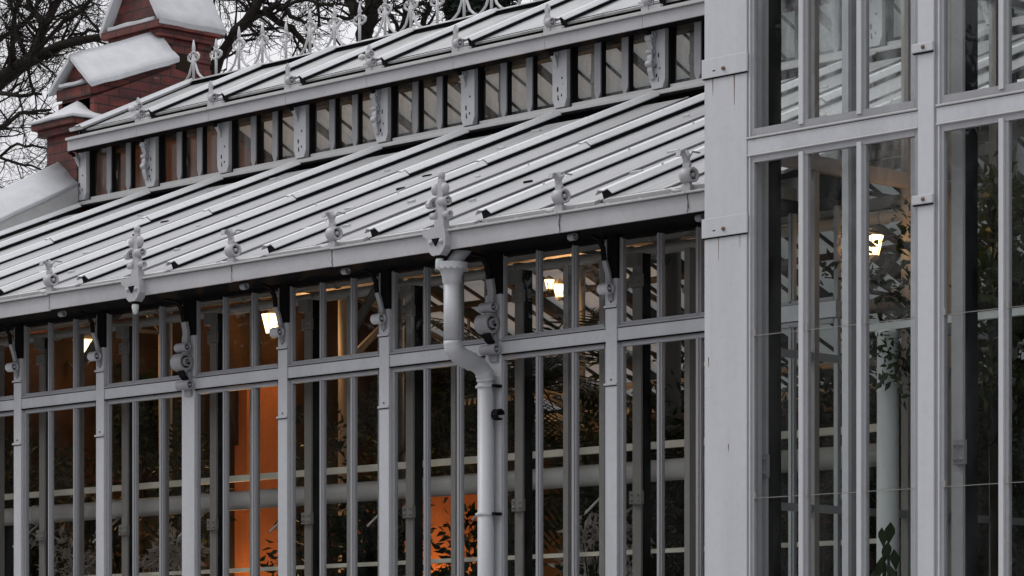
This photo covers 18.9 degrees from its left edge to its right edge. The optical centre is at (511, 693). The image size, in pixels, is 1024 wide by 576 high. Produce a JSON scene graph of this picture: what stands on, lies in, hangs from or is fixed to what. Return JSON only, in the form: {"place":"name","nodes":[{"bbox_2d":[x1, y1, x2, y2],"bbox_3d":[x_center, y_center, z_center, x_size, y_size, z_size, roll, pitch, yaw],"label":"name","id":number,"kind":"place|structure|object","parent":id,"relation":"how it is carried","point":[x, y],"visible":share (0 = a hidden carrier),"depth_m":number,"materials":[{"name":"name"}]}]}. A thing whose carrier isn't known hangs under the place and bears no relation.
{"place":"outdoors","nodes":[
{"label":"outdoors","id":0,"kind":"place"},
{"bbox_2d":[5,476,116,575],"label":"palm","id":1,"kind":"object","parent":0,"point":[9,551],"visible":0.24,"depth_m":24.63,"materials":[{"name":"green plant"}]},
{"bbox_2d":[0,0,1023,188],"label":"sky","id":2,"kind":"structure","parent":0,"point":[351,30],"materials":[{"name":"white"}]},
{"label":"ground","id":3,"kind":"structure","parent":0,"visible":0},
{"bbox_2d":[0,0,109,188],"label":"bare tree","id":4,"kind":"object","parent":3,"relation":"on","point":[14,67],"visible":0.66,"depth_m":47.68,"materials":[{"name":"brown plant"}]},
{"bbox_2d":[0,0,514,575],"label":"brick gable wall","id":5,"kind":"structure","parent":3,"relation":"on","point":[144,50],"depth_m":28.15,"materials":[{"name":"red brick"}]},
{"bbox_2d":[67,335,92,368],"bbox_3d":[-3.797,-3.001,27.021,0.178,0.352,0.346,0,0,-44],"label":"wall lantern","id":6,"kind":"object","parent":5,"relation":"attached to","point":[88,339],"depth_m":26.91,"materials":[{"name":"white glass"}]},
{"bbox_2d":[5,357,209,575],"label":"climbing ivy","id":7,"kind":"object","parent":5,"relation":"attached to","point":[147,422],"visible":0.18,"depth_m":27.53,"materials":[{"name":"green plant"}]},
{"bbox_2d":[260,309,277,346],"bbox_3d":[-2.268,-3.404,28.519,0.187,0.371,0.364,0,0,-44],"label":"wall lantern","id":8,"kind":"object","parent":5,"relation":"attached to","point":[269,319],"depth_m":28.41,"materials":[{"name":"white glass"}]},
{"bbox_2d":[326,367,512,568],"bbox_3d":[-0.801,-0.888,29.978,2.674,4.878,0.487,0,0,-44],"label":"climbing ivy","id":9,"kind":"object","parent":5,"relation":"attached to","point":[445,441],"visible":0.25,"depth_m":30.02,"materials":[{"name":"green plant"}]},
{"bbox_2d":[5,443,876,547],"bbox_3d":[-1.874,-1.254,21.295,0.320,0.331,11.300,0,0,-44],"label":"heating pipe","id":10,"kind":"object","parent":5,"relation":"attached to","point":[441,485],"visible":0.27,"depth_m":20.36,"materials":[{"name":"metal"}]},
{"bbox_2d":[0,209,900,346],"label":"heating pipe","id":11,"kind":"object","parent":5,"relation":"attached to","point":[883,217],"visible":0.51,"depth_m":20.21,"materials":[{"name":"metal"}]},
{"bbox_2d":[510,383,1023,435],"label":"heating pipe","id":12,"kind":"object","parent":5,"relation":"attached to","point":[829,409],"visible":0.06,"depth_m":29.33,"materials":[{"name":"metal"}]},
{"bbox_2d":[210,0,398,74],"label":"bare tree","id":13,"kind":"object","parent":3,"relation":"on","point":[254,12],"visible":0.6,"depth_m":45.28,"materials":[{"name":"brown plant"}]},
{"bbox_2d":[284,0,457,52],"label":"bare tree","id":14,"kind":"object","parent":3,"relation":"on","point":[367,29],"visible":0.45,"depth_m":45.40,"materials":[{"name":"brown plant"}]},
{"bbox_2d":[358,0,530,34],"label":"bare tree","id":15,"kind":"object","parent":3,"relation":"on","point":[450,7],"visible":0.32,"depth_m":45.37,"materials":[{"name":"brown plant"}]},
{"bbox_2d":[0,0,1023,575],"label":"greenhouse","id":16,"kind":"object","parent":3,"relation":"on","point":[492,138],"visible":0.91,"depth_m":20.89,"materials":[{"name":"grey metal"}]},
{"bbox_2d":[0,411,13,416],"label":"window","id":17,"kind":"structure","parent":16,"relation":"in","point":[4,414],"depth_m":22.48,"materials":[{"name":"paint"}]},
{"bbox_2d":[24,402,95,575],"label":"window","id":18,"kind":"structure","parent":16,"relation":"in","point":[50,410],"depth_m":22.10,"materials":[{"name":"paint"}]},
{"bbox_2d":[29,524,113,575],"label":"flower bush","id":19,"kind":"object","parent":16,"relation":"on","point":[67,552],"visible":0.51,"depth_m":24.16,"materials":[{"name":"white plant"}]},
{"bbox_2d":[5,438,142,575],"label":"potted shrub","id":20,"kind":"object","parent":16,"relation":"on","point":[11,459],"visible":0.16,"depth_m":25.70,"materials":[{"name":"green plant"}]},
{"bbox_2d":[91,141,147,198],"bbox_3d":[-3.416,-4.633,26.951,0.050,0.534,0.830,0,0,-44],"label":"clerestory window","id":21,"kind":"structure","parent":16,"relation":"in","point":[131,146],"depth_m":26.86,"materials":[{"name":"paint"}]},
{"bbox_2d":[107,392,181,575],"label":"window","id":22,"kind":"structure","parent":16,"relation":"in","point":[162,398],"depth_m":21.38,"materials":[{"name":"paint"}]},
{"bbox_2d":[62,416,236,575],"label":"potted shrub","id":23,"kind":"object","parent":16,"relation":"on","point":[174,462],"visible":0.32,"depth_m":24.93,"materials":[{"name":"green plant"}]},
{"bbox_2d":[139,525,209,575],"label":"flower bush","id":24,"kind":"object","parent":16,"relation":"on","point":[152,565],"visible":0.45,"depth_m":23.27,"materials":[{"name":"white plant"}]},
{"bbox_2d":[160,126,219,185],"bbox_3d":[-2.722,-4.633,26.231,0.050,0.534,0.830,0,0,-44],"label":"clerestory window","id":25,"kind":"structure","parent":16,"relation":"in","point":[202,131],"depth_m":26.21,"materials":[{"name":"paint"}]},
{"bbox_2d":[197,381,277,575],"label":"window","id":26,"kind":"structure","parent":16,"relation":"in","point":[254,387],"depth_m":20.66,"materials":[{"name":"paint"}]},
{"bbox_2d":[233,110,297,171],"bbox_3d":[-2.027,-4.633,25.512,0.050,0.534,0.830,0,0,-44],"label":"clerestory window","id":27,"kind":"structure","parent":16,"relation":"in","point":[277,116],"depth_m":25.42,"materials":[{"name":"paint"}]},
{"bbox_2d":[290,370,378,575],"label":"window","id":28,"kind":"structure","parent":16,"relation":"in","point":[353,376],"depth_m":19.94,"materials":[{"name":"paint"}]},
{"bbox_2d":[311,93,380,156],"bbox_3d":[-1.332,-4.633,24.793,0.050,0.534,0.830,0,0,-44],"label":"clerestory window","id":29,"kind":"structure","parent":16,"relation":"in","point":[357,99],"depth_m":24.77,"materials":[{"name":"paint"}]},
{"bbox_2d":[260,403,436,575],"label":"potted shrub","id":30,"kind":"object","parent":16,"relation":"on","point":[299,528],"visible":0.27,"depth_m":25.43,"materials":[{"name":"green plant"}]},
{"bbox_2d":[326,480,423,575],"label":"potted shrub","id":31,"kind":"object","parent":16,"relation":"on","point":[369,534],"visible":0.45,"depth_m":22.14,"materials":[{"name":"green plant"}]},
{"bbox_2d":[393,75,466,140],"bbox_3d":[-0.638,-4.633,24.073,0.050,0.534,0.830,0,0,-44],"label":"clerestory window","id":32,"kind":"structure","parent":16,"relation":"in","point":[442,81],"depth_m":23.99,"materials":[{"name":"paint"}]},
{"bbox_2d":[392,358,485,575],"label":"window","id":33,"kind":"structure","parent":16,"relation":"in","point":[427,368],"depth_m":19.22,"materials":[{"name":"paint"}]},
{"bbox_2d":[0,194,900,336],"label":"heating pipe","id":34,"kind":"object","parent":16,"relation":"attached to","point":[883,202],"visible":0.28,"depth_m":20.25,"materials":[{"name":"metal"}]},
{"bbox_2d":[431,491,555,575],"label":"potted shrub","id":35,"kind":"object","parent":16,"relation":"on","point":[472,511],"visible":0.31,"depth_m":20.38,"materials":[{"name":"green plant"}]},
{"bbox_2d":[374,308,656,568],"bbox_3d":[0.113,-0.668,23.310,2.298,4.419,2.217,0,0,-44],"label":"palm","id":36,"kind":"object","parent":16,"relation":"on","point":[551,371],"visible":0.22,"depth_m":23.31,"materials":[{"name":"green plant"}]},
{"bbox_2d":[479,56,556,123],"bbox_3d":[0.057,-4.633,23.354,0.050,0.534,0.830,0,0,-44],"label":"clerestory window","id":37,"kind":"structure","parent":16,"relation":"in","point":[531,62],"depth_m":23.26,"materials":[{"name":"paint"}]},
{"bbox_2d":[544,275,554,291],"bbox_3d":[0.313,-3.542,26.581,0.084,0.144,0.164,0,0,16],"label":"wall lantern","id":38,"kind":"object","parent":16,"relation":"attached to","point":[549,280],"depth_m":26.59,"materials":[{"name":"white glass"}]},
{"bbox_2d":[504,344,605,575],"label":"window","id":39,"kind":"structure","parent":16,"relation":"in","point":[575,351],"depth_m":18.50,"materials":[{"name":"paint"}]},
{"bbox_2d":[552,279,562,300],"bbox_3d":[0.427,-3.393,25.893,0.183,0.186,0.108,0,0,-14],"label":"wall lantern","id":40,"kind":"object","parent":16,"relation":"attached to","point":[558,287],"depth_m":25.86,"materials":[{"name":"white glass"}]},
{"bbox_2d":[443,422,704,575],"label":"palm","id":41,"kind":"object","parent":16,"relation":"on","point":[554,500],"visible":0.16,"depth_m":21.86,"materials":[{"name":"green plant"}]},
{"bbox_2d":[548,508,654,575],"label":"flower bush","id":42,"kind":"object","parent":16,"relation":"on","point":[592,571],"visible":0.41,"depth_m":19.85,"materials":[{"name":"green plant"}]},
{"bbox_2d":[543,402,683,561],"bbox_3d":[0.977,-0.622,28.587,1.532,4.325,1.611,0,0,32],"label":"potted shrub","id":43,"kind":"object","parent":16,"relation":"on","point":[596,437],"visible":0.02,"depth_m":28.43,"materials":[{"name":"green plant"}]},
{"bbox_2d":[572,35,654,105],"bbox_3d":[0.751,-4.633,22.635,0.050,0.534,0.830,0,0,-44],"label":"clerestory window","id":44,"kind":"structure","parent":16,"relation":"in","point":[627,42],"depth_m":22.60,"materials":[{"name":"paint"}]},
{"bbox_2d":[553,344,704,569],"bbox_3d":[0.943,-0.628,24.779,1.622,4.337,1.605,0,0,-44],"label":"potted shrub","id":45,"kind":"object","parent":16,"relation":"on","point":[590,432],"visible":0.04,"depth_m":24.50,"materials":[{"name":"green plant"}]},
{"bbox_2d":[620,333,704,575],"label":"window","id":46,"kind":"structure","parent":16,"relation":"in","point":[699,337],"depth_m":17.78,"materials":[{"name":"paint"}]},
{"bbox_2d":[670,20,704,86],"bbox_3d":[1.446,-4.633,21.915,0.050,0.534,0.830,0,0,-44],"label":"clerestory window","id":47,"kind":"structure","parent":16,"relation":"in","point":[699,27],"depth_m":22.00,"materials":[{"name":"paint"}]},
{"bbox_2d":[579,374,821,575],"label":"potted shrub","id":48,"kind":"object","parent":16,"relation":"on","point":[675,539],"visible":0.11,"depth_m":20.23,"materials":[{"name":"green plant"}]},
{"bbox_2d":[626,344,900,575],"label":"potted shrub","id":49,"kind":"object","parent":16,"relation":"on","point":[785,406],"visible":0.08,"depth_m":22.97,"materials":[{"name":"green plant"}]},
{"bbox_2d":[704,333,900,575],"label":"potted shrub","id":50,"kind":"object","parent":16,"relation":"on","point":[821,524],"visible":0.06,"depth_m":25.38,"materials":[{"name":"green plant"}]},
{"bbox_2d":[781,318,840,575],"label":"window","id":51,"kind":"structure","parent":16,"relation":"in","point":[792,338],"depth_m":17.06,"materials":[{"name":"paint"}]},
{"bbox_2d":[781,0,871,65],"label":"clerestory window","id":52,"kind":"structure","parent":16,"relation":"in","point":[836,4],"depth_m":21.08,"materials":[{"name":"paint"}]},
{"bbox_2d":[785,380,1023,575],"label":"potted shrub","id":53,"kind":"object","parent":16,"relation":"on","point":[1017,508],"visible":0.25,"depth_m":18.63,"materials":[{"name":"green plant"}]},
{"bbox_2d":[797,308,1023,575],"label":"potted shrub","id":54,"kind":"object","parent":16,"relation":"on","point":[829,536],"visible":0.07,"depth_m":20.56,"materials":[{"name":"green plant"}]},
{"bbox_2d":[887,23,988,44],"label":"clerestory window","id":55,"kind":"structure","parent":16,"relation":"in","point":[983,24],"depth_m":20.69,"materials":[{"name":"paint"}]},
{"bbox_2d":[978,322,1023,571],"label":"potted shrub","id":56,"kind":"object","parent":16,"relation":"on","point":[1019,400],"visible":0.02,"depth_m":22.45,"materials":[{"name":"green plant"}]},
{"bbox_2d":[1012,16,1023,20],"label":"clerestory window","id":57,"kind":"structure","parent":16,"relation":"in","point":[1019,17],"depth_m":19.98,"materials":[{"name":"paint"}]},
{"bbox_2d":[702,0,1023,575],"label":"glass pavilion","id":58,"kind":"structure","parent":3,"relation":"on","point":[939,114],"depth_m":15.77,"materials":[{"name":"paint"}]},
{"bbox_2d":[748,128,917,575],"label":"window","id":59,"kind":"structure","parent":58,"relation":"in","point":[803,154],"depth_m":15.67,"materials":[{"name":"paint"}]},
{"bbox_2d":[819,199,910,409],"bbox_3d":[1.988,-0.582,16.702,0.500,4.245,0.890,0,0,-31],"label":"slender tree","id":60,"kind":"object","parent":58,"relation":"on","point":[901,311],"visible":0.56,"depth_m":16.55,"materials":[{"name":"green plant"}]},
{"bbox_2d":[869,227,883,266],"bbox_3d":[2.011,-2.488,17.163,0.116,0.230,0.135,0,0,-44],"label":"wall lantern","id":61,"kind":"object","parent":58,"relation":"attached to","point":[874,256],"depth_m":17.13,"materials":[{"name":"white glass"}]},
{"bbox_2d":[871,522,899,575],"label":"broadleaf plant","id":62,"kind":"object","parent":58,"relation":"on","point":[893,557],"visible":1,"depth_m":16.00,"materials":[{"name":"green plant"}]},
{"bbox_2d":[937,111,1023,575],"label":"window","id":63,"kind":"structure","parent":58,"relation":"in","point":[1004,121],"depth_m":14.78,"materials":[{"name":"paint"}]},
{"bbox_2d":[949,151,1023,575],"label":"slender tree","id":64,"kind":"object","parent":58,"relation":"on","point":[988,262],"visible":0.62,"depth_m":16.48,"materials":[{"name":"green plant"}]}
]}

